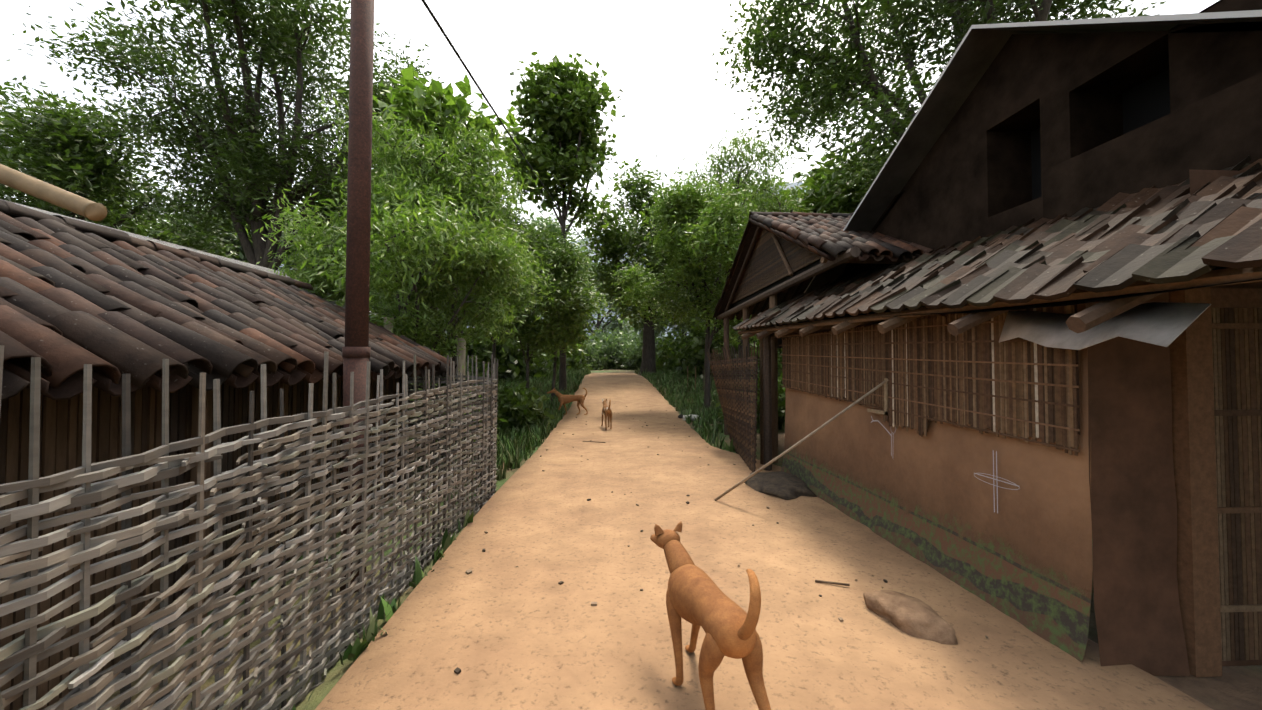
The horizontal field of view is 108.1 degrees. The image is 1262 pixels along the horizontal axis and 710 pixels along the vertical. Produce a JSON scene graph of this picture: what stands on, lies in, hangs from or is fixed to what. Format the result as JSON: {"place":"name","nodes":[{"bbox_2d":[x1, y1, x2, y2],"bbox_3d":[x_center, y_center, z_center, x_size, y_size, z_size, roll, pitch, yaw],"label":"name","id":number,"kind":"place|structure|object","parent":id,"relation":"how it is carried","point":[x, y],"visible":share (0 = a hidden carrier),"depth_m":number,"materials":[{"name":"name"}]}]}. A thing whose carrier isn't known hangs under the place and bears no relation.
{"place":"outdoors","nodes":[
{"label":"outdoors","id":0,"kind":"place"},
{"bbox_2d":[0,359,407,709],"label":"house walls","id":1,"kind":"structure","parent":0,"point":[61,429],"depth_m":2.64,"materials":[{"name":"brown wood"}]},
{"bbox_2d":[0,164,107,709],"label":"bamboo poles","id":2,"kind":"object","parent":1,"relation":"on","point":[51,194],"visible":1,"depth_m":1.22,"materials":[{"name":"beige wood"}]},
{"bbox_2d":[0,199,456,400],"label":"house roof tiles","id":3,"kind":"object","parent":1,"relation":"on","point":[111,305],"visible":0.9,"depth_m":2.77,"materials":[{"name":"brown tile"}]},
{"bbox_2d":[147,182,806,345],"bbox_3d":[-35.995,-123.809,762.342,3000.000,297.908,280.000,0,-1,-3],"label":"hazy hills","id":4,"kind":"structure","parent":0,"point":[789,186],"depth_m":672.27,"materials":[{"name":"green plant"}]},
{"bbox_2d":[0,0,1218,241],"label":"sky","id":5,"kind":"structure","parent":0,"point":[659,53],"materials":[{"name":"white"}]},
{"bbox_2d":[44,369,1261,709],"bbox_3d":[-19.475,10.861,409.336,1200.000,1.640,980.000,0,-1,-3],"label":"ground","id":6,"kind":"structure","parent":0,"point":[1234,689],"depth_m":2.40,"materials":[{"name":"brown soil"}]},
{"bbox_2d":[0,104,181,243],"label":"tree","id":7,"kind":"object","parent":6,"relation":"on","point":[103,222],"visible":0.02,"depth_m":25.72,"materials":[{"name":"green plant"}]},
{"bbox_2d":[0,59,249,262],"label":"tree","id":8,"kind":"object","parent":6,"relation":"on","point":[72,158],"visible":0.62,"depth_m":18.93,"materials":[{"name":"green plant"}]},
{"bbox_2d":[1,199,383,324],"bbox_3d":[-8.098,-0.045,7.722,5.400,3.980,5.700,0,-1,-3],"label":"roof ridge","id":9,"kind":"structure","parent":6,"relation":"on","point":[197,251],"depth_m":8.36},
{"bbox_2d":[127,193,309,278],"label":"tree","id":10,"kind":"object","parent":6,"relation":"on","point":[242,255],"visible":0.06,"depth_m":31.19,"materials":[{"name":"green plant"}]},
{"bbox_2d":[12,0,476,269],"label":"tree","id":11,"kind":"object","parent":6,"relation":"on","point":[251,162],"visible":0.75,"depth_m":16.88,"materials":[{"name":"green plant"}]},
{"bbox_2d":[0,345,497,709],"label":"woven fence","id":12,"kind":"object","parent":6,"relation":"on","point":[31,572],"visible":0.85,"depth_m":1.82,"materials":[{"name":"grey wicker"}]},
{"bbox_2d":[280,213,376,313],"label":"tree","id":13,"kind":"object","parent":6,"relation":"on","point":[292,251],"depth_m":33.32,"materials":[{"name":"green plant"}]},
{"bbox_2d":[340,0,373,592],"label":"utility pole","id":14,"kind":"object","parent":6,"relation":"on","point":[356,351],"visible":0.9,"depth_m":3.42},
{"bbox_2d":[421,0,595,253],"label":"overhead cable","id":15,"kind":"object","parent":14,"relation":"attached to","point":[453,48],"visible":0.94,"depth_m":7.89,"materials":[{"name":"black plastic"}]},
{"bbox_2d":[285,161,448,329],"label":"tree","id":16,"kind":"object","parent":6,"relation":"on","point":[340,201],"visible":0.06,"depth_m":22.60,"materials":[{"name":"green plant"}]},
{"bbox_2d":[245,83,567,387],"bbox_3d":[-4.515,-1.680,10.162,6.579,7.374,6.292,0,-1,-3],"label":"neem tree","id":17,"kind":"object","parent":6,"relation":"on","point":[441,163],"visible":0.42,"depth_m":9.00,"materials":[{"name":"green plant"}]},
{"bbox_2d":[291,161,552,430],"bbox_3d":[-3.416,-0.638,7.667,4.133,5.166,4.419,0,-1,-3],"label":"neem tree","id":18,"kind":"object","parent":6,"relation":"on","point":[445,246],"visible":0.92,"depth_m":7.45,"materials":[{"name":"green plant"}]},
{"bbox_2d":[384,317,465,434],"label":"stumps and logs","id":19,"kind":"object","parent":6,"relation":"on","point":[461,360],"visible":0.08,"depth_m":8.06,"materials":[{"name":"brown wood"}]},
{"bbox_2d":[338,198,553,359],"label":"tree","id":20,"kind":"object","parent":6,"relation":"on","point":[522,293],"depth_m":33.49,"materials":[{"name":"green plant"}]},
{"bbox_2d":[372,63,531,387],"bbox_3d":[-4.136,-2.038,10.153,2.705,8.085,3.584,-1,-2,40],"label":"papaya tree","id":21,"kind":"object","parent":6,"relation":"on","point":[431,105],"visible":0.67,"depth_m":9.69,"materials":[{"name":"green plant"}]},
{"bbox_2d":[408,378,507,451],"bbox_3d":[-3.493,1.250,8.252,2.190,1.718,2.308,0,-1,14],"label":"bush","id":22,"kind":"object","parent":6,"relation":"on","point":[503,420],"visible":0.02,"depth_m":8.17,"materials":[{"name":"green plant"}]},
{"bbox_2d":[409,352,509,399],"bbox_3d":[-4.851,1.159,12.424,3.234,2.916,3.500,-1,-2,29],"label":"bush","id":23,"kind":"object","parent":6,"relation":"on","point":[480,369],"depth_m":11.92,"materials":[{"name":"green plant"}]},
{"bbox_2d":[371,150,557,347],"bbox_3d":[-8.758,-4.563,23.577,10.956,11.720,11.214,0,-1,-3],"label":"tree","id":24,"kind":"object","parent":6,"relation":"on","point":[526,211],"depth_m":23.87,"materials":[{"name":"green plant"}]},
{"bbox_2d":[440,323,556,382],"bbox_3d":[-6.566,-0.018,22.536,5.832,4.781,6.425,0,-1,-3],"label":"bush","id":25,"kind":"object","parent":6,"relation":"on","point":[508,367],"visible":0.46,"depth_m":21.17,"materials":[{"name":"green plant"}]},
{"bbox_2d":[451,197,561,375],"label":"young tree","id":26,"kind":"object","parent":6,"relation":"on","point":[509,216],"visible":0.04,"depth_m":15.92,"materials":[{"name":"green plant"}]},
{"bbox_2d":[485,372,554,432],"bbox_3d":[-2.843,1.311,11.314,2.027,1.814,2.010,0,-1,-3],"label":"bush","id":27,"kind":"object","parent":6,"relation":"on","point":[517,406],"visible":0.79,"depth_m":10.81,"materials":[{"name":"green plant"}]},
{"bbox_2d":[458,218,601,387],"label":"young tree","id":28,"kind":"object","parent":6,"relation":"on","point":[531,332],"visible":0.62,"depth_m":13.71,"materials":[{"name":"green plant"}]},
{"bbox_2d":[292,366,784,709],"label":"grass and weeds","id":29,"kind":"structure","parent":6,"relation":"on","point":[523,441],"depth_m":11.15,"materials":[{"name":"green plant"}]},
{"bbox_2d":[522,339,559,371],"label":"bush","id":30,"kind":"object","parent":6,"relation":"on","point":[552,356],"visible":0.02,"depth_m":30.07,"materials":[{"name":"green plant"}]},
{"bbox_2d":[499,52,624,391],"bbox_3d":[-2.936,-5.330,18.805,5.342,13.978,5.120,0,-1,-3],"label":"tall slim tree","id":31,"kind":"object","parent":6,"relation":"on","point":[558,154],"visible":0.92,"depth_m":17.73,"materials":[{"name":"green plant"}]},
{"bbox_2d":[518,203,605,321],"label":"tree","id":32,"kind":"object","parent":6,"relation":"on","point":[547,224],"visible":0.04,"depth_m":38.25,"materials":[{"name":"green plant"}]},
{"bbox_2d":[516,222,621,400],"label":"young tree","id":33,"kind":"object","parent":6,"relation":"on","point":[579,332],"visible":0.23,"depth_m":16.22,"materials":[{"name":"green plant"}]},
{"bbox_2d":[543,342,595,372],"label":"bush","id":34,"kind":"object","parent":6,"relation":"on","point":[573,359],"visible":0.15,"depth_m":31.90,"materials":[{"name":"green plant"}]},
{"bbox_2d":[574,334,614,369],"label":"bush","id":35,"kind":"object","parent":6,"relation":"on","point":[590,351],"visible":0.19,"depth_m":45.56,"materials":[{"name":"green plant"}]},
{"bbox_2d":[584,322,625,349],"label":"bush","id":36,"kind":"object","parent":6,"relation":"on","point":[597,334],"depth_m":55.53,"materials":[{"name":"green plant"}]},
{"bbox_2d":[584,326,635,369],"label":"bush","id":37,"kind":"object","parent":6,"relation":"on","point":[608,348],"visible":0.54,"depth_m":48.12,"materials":[{"name":"green plant"}]},
{"bbox_2d":[584,258,636,343],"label":"tree","id":38,"kind":"object","parent":6,"relation":"on","point":[609,320],"visible":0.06,"depth_m":60.14,"materials":[{"name":"green plant"}]},
{"bbox_2d":[604,326,639,344],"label":"bush","id":39,"kind":"object","parent":6,"relation":"on","point":[630,335],"visible":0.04,"depth_m":56.25,"materials":[{"name":"green plant"}]},
{"bbox_2d":[610,333,667,369],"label":"bush","id":40,"kind":"object","parent":6,"relation":"on","point":[636,356],"visible":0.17,"depth_m":45.78,"materials":[{"name":"green plant"}]},
{"bbox_2d":[566,155,728,374],"bbox_3d":[1.547,-5.022,27.208,10.458,12.745,12.155,0,-1,-3],"label":"tree","id":41,"kind":"object","parent":6,"relation":"on","point":[619,243],"visible":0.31,"depth_m":25.78,"materials":[{"name":"green plant"}]},
{"bbox_2d":[606,255,727,344],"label":"tree","id":42,"kind":"object","parent":6,"relation":"on","point":[658,329],"visible":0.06,"depth_m":40.22,"materials":[{"name":"green plant"}]},
{"bbox_2d":[655,329,692,370],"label":"bush","id":43,"kind":"object","parent":6,"relation":"on","point":[664,353],"visible":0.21,"depth_m":32.50,"materials":[{"name":"green plant"}]},
{"bbox_2d":[603,165,761,407],"bbox_3d":[2.416,-1.930,14.277,6.619,7.662,5.473,0,-1,-3],"label":"tree","id":44,"kind":"object","parent":6,"relation":"on","point":[716,223],"visible":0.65,"depth_m":14.12,"materials":[{"name":"green plant"}]},
{"bbox_2d":[668,321,758,370],"bbox_3d":[6.488,-0.077,30.423,7.475,6.059,7.620,0,-1,-16],"label":"bush","id":45,"kind":"object","parent":6,"relation":"on","point":[684,345],"depth_m":30.65,"materials":[{"name":"green plant"}]},
{"bbox_2d":[667,319,779,378],"bbox_3d":[5.292,-0.053,24.086,6.978,4.985,6.471,-1,-2,34],"label":"bush","id":46,"kind":"object","parent":6,"relation":"on","point":[698,361],"visible":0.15,"depth_m":23.50,"materials":[{"name":"green plant"}]},
{"bbox_2d":[650,159,800,302],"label":"tree","id":47,"kind":"object","parent":6,"relation":"on","point":[781,189],"depth_m":31.84,"materials":[{"name":"green plant"}]},
{"bbox_2d":[707,341,757,471],"bbox_3d":[1.777,0.788,7.565,0.524,1.980,2.529,0,-1,-3],"label":"woven fence","id":48,"kind":"object","parent":6,"relation":"on","point":[740,421],"visible":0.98,"depth_m":7.38,"materials":[{"name":"brown wicker"}]},
{"bbox_2d":[672,112,805,379],"bbox_3d":[4.296,-3.660,17.902,5.445,10.823,5.299,1,-2,-38],"label":"feathery tree","id":49,"kind":"object","parent":6,"relation":"on","point":[742,158],"visible":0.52,"depth_m":17.25,"materials":[{"name":"green plant"}]},
{"bbox_2d":[711,374,784,428],"bbox_3d":[3.398,1.231,11.868,2.524,1.862,2.711,1,-2,-27],"label":"bush","id":50,"kind":"object","parent":6,"relation":"on","point":[781,403],"visible":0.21,"depth_m":11.23,"materials":[{"name":"green plant"}]},
{"bbox_2d":[730,348,781,388],"bbox_3d":[5.149,0.726,14.596,4.572,4.014,4.484,0,-1,19],"label":"bush","id":51,"kind":"object","parent":6,"relation":"on","point":[779,364],"depth_m":14.49,"materials":[{"name":"green plant"}]},
{"bbox_2d":[687,226,905,462],"bbox_3d":[4.395,-0.146,11.879,4.850,4.155,13.819,0,-1,-3],"label":"hut","id":52,"kind":"object","parent":6,"relation":"on","point":[776,264],"visible":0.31,"depth_m":7.42,"materials":[{"name":"brown wood"}]},
{"bbox_2d":[712,211,932,319],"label":"tiled roof","id":53,"kind":"structure","parent":52,"relation":"on","point":[826,236],"depth_m":6.69,"materials":[{"name":"brown tile"}]},
{"bbox_2d":[780,161,860,211],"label":"tree","id":54,"kind":"object","parent":6,"relation":"on","point":[802,189],"depth_m":30.37,"materials":[{"name":"green plant"}]},
{"bbox_2d":[759,107,919,213],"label":"tree","id":55,"kind":"object","parent":6,"relation":"on","point":[815,200],"visible":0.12,"depth_m":18.14,"materials":[{"name":"green plant"}]},
{"bbox_2d":[705,0,1165,212],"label":"tree","id":56,"kind":"object","parent":6,"relation":"on","point":[825,66],"visible":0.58,"depth_m":12.98,"materials":[{"name":"green plant"}]},
{"bbox_2d":[737,266,1261,676],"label":"house timber","id":57,"kind":"object","parent":6,"relation":"on","point":[964,369],"visible":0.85,"depth_m":2.38,"materials":[{"name":"brown wood"}]},
{"bbox_2d":[732,156,1261,331],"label":"tiled roof","id":58,"kind":"object","parent":57,"relation":"on","point":[1164,235],"visible":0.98,"depth_m":2.48,"materials":[{"name":"tile"}]},
{"bbox_2d":[999,302,1210,349],"bbox_3d":[2.199,-0.149,2.288,0.192,0.263,0.982,0,-1,0],"label":"metal sheet","id":59,"kind":"object","parent":57,"relation":"attached to","point":[1165,324],"visible":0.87,"depth_m":2.08,"materials":[{"name":"grey metal"}]},
{"bbox_2d":[798,0,1261,294],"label":"upper house wall","id":60,"kind":"structure","parent":6,"relation":"on","point":[1048,126],"depth_m":3.65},
{"bbox_2d":[777,10,1261,347],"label":"house roof sheet","id":61,"kind":"object","parent":60,"relation":"on","point":[977,51],"visible":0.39,"depth_m":4.60,"materials":[{"name":"grey metal"}]},
{"bbox_2d":[315,373,1213,709],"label":"dirt path","id":62,"kind":"structure","parent":0,"point":[509,623],"depth_m":2.81,"materials":[{"name":"beige soil"}]},
{"bbox_2d":[546,387,587,414],"bbox_3d":[-1.906,1.373,13.600,1.222,0.811,0.237,0,-1,-10],"label":"dog","id":63,"kind":"object","parent":62,"relation":"on","point":[566,399],"visible":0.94,"depth_m":13.56,"materials":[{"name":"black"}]},
{"bbox_2d":[601,399,611,429],"bbox_3d":[-0.607,1.407,11.171,0.192,0.726,1.111,0,-1,-11],"label":"dog","id":64,"kind":"object","parent":62,"relation":"on","point":[606,410],"visible":1,"depth_m":10.83,"materials":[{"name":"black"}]},
{"bbox_2d":[678,413,702,420],"bbox_3d":[1.695,1.747,12.932,0.772,0.207,0.316,0,-1,-6],"label":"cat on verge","id":65,"kind":"object","parent":62,"relation":"on","point":[683,417],"visible":0.52,"depth_m":12.85,"materials":[{"name":"fur"}]},
{"bbox_2d":[650,522,770,709],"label":"dog","id":66,"kind":"object","parent":62,"relation":"on","point":[696,597],"visible":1,"depth_m":1.86},
{"bbox_2d":[583,379,888,585],"bbox_3d":[0.758,1.010,7.892,3.609,1.417,9.429,0,-1,5],"label":"leaning stick and twigs","id":67,"kind":"object","parent":62,"relation":"on","point":[797,444],"visible":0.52,"depth_m":4.46,"materials":[{"name":"brown wood"}]},
{"bbox_2d":[454,406,1038,673],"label":"pebbles","id":68,"kind":"object","parent":62,"relation":"on","point":[457,670],"visible":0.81,"depth_m":3.30,"materials":[{"name":"stone"},{"name":"leaf"}]},
{"bbox_2d":[744,471,816,499],"bbox_3d":[1.857,1.586,5.757,0.821,0.161,1.263,0,-1,-3],"label":"rock","id":69,"kind":"object","parent":62,"relation":"on","point":[783,485],"visible":0.9,"depth_m":5.47,"materials":[{"name":"grey stone"}]},
{"bbox_2d":[863,590,957,644],"bbox_3d":[1.651,1.524,2.707,0.312,0.139,0.519,1,-2,-31],"label":"rock","id":70,"kind":"object","parent":62,"relation":"on","point":[912,616],"visible":0.96,"depth_m":2.62,"materials":[{"name":"beige stone"}]},
{"bbox_2d":[781,303,1092,662],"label":"mud wall","id":71,"kind":"structure","parent":0,"point":[1023,556],"depth_m":3.10,"materials":[{"name":"brown soil"}]},
{"bbox_2d":[871,416,1018,512],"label":"chalk drawings","id":72,"kind":"object","parent":71,"relation":"attached to","point":[974,473],"visible":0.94,"depth_m":2.91,"materials":[{"name":"grey"}]},
{"bbox_2d":[1086,170,1261,675],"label":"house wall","id":73,"kind":"structure","parent":0,"point":[1138,617],"depth_m":2.35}
]}

